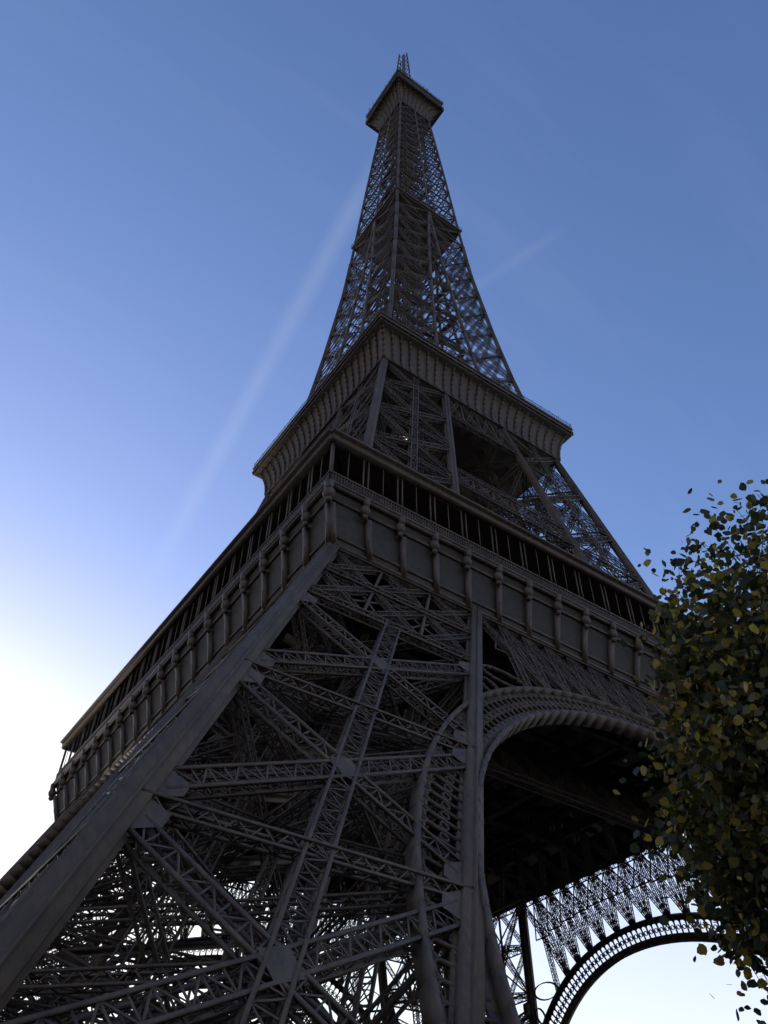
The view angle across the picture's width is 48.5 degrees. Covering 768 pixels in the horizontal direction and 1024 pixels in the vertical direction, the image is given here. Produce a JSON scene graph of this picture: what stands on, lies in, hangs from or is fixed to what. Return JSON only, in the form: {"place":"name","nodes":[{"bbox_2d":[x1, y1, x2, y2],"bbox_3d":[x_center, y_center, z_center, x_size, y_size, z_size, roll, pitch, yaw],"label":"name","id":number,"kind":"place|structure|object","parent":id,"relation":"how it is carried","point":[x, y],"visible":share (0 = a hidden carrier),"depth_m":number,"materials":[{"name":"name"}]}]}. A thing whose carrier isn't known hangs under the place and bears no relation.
{"place":"outdoors","nodes":[
{"label":"outdoors","id":0,"kind":"place"},
{"bbox_2d":[0,0,767,1023],"label":"sky","id":1,"kind":"structure","parent":0,"point":[183,183],"materials":[{"name":"blue"}]},
{"label":"esplanade paving","id":2,"kind":"structure","parent":0,"visible":0},
{"bbox_2d":[0,540,767,1023],"bbox_3d":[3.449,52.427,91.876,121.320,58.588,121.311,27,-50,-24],"label":"eiffel tower lower legs","id":3,"kind":"object","parent":2,"relation":"on","point":[268,974],"visible":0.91,"depth_m":38.87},
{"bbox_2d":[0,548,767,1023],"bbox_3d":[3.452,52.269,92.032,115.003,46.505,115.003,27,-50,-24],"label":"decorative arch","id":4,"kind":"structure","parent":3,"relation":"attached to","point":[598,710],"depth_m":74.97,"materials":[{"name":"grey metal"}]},
{"bbox_2d":[48,427,753,933],"bbox_3d":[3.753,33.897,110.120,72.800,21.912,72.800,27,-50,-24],"label":"first level platform","id":5,"kind":"structure","parent":3,"relation":"on","point":[332,461],"depth_m":93.33,"materials":[{"name":"metal"}]},
{"bbox_2d":[56,491,705,916],"bbox_3d":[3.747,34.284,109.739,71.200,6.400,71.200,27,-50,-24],"label":"eiffel tower frieze plates","id":6,"kind":"object","parent":5,"relation":"attached to","point":[384,539],"visible":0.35,"depth_m":87.68,"materials":[{"name":"grey metal"}]},
{"bbox_2d":[256,356,660,855],"bbox_3d":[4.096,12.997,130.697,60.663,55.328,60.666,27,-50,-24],"label":"eiffel tower upper legs","id":7,"kind":"object","parent":5,"relation":"on","point":[546,516],"visible":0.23,"depth_m":126.20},
{"bbox_2d":[252,308,573,514],"bbox_3d":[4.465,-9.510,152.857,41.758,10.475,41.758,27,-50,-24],"label":"second level platform","id":8,"kind":"structure","parent":7,"relation":"on","point":[409,353],"depth_m":141.79,"materials":[{"name":"metal"}]},
{"bbox_2d":[308,99,523,398],"bbox_3d":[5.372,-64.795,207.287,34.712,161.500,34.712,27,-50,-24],"label":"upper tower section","id":9,"kind":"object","parent":8,"relation":"on","point":[406,238],"depth_m":190.70,"materials":[{"name":"grey metal"}]},
{"bbox_2d":[365,53,443,147],"bbox_3d":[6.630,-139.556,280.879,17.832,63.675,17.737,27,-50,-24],"label":"top observation deck","id":10,"kind":"structure","parent":9,"relation":"on","point":[412,94],"depth_m":259.61,"materials":[{"name":"grey metal"}]},
{"bbox_2d":[613,479,767,1023],"bbox_3d":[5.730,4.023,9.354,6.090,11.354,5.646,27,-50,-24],"label":"tree","id":11,"kind":"object","parent":2,"relation":"on","point":[724,762],"visible":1,"depth_m":10.31,"materials":[{"name":"green plant"}]}
]}

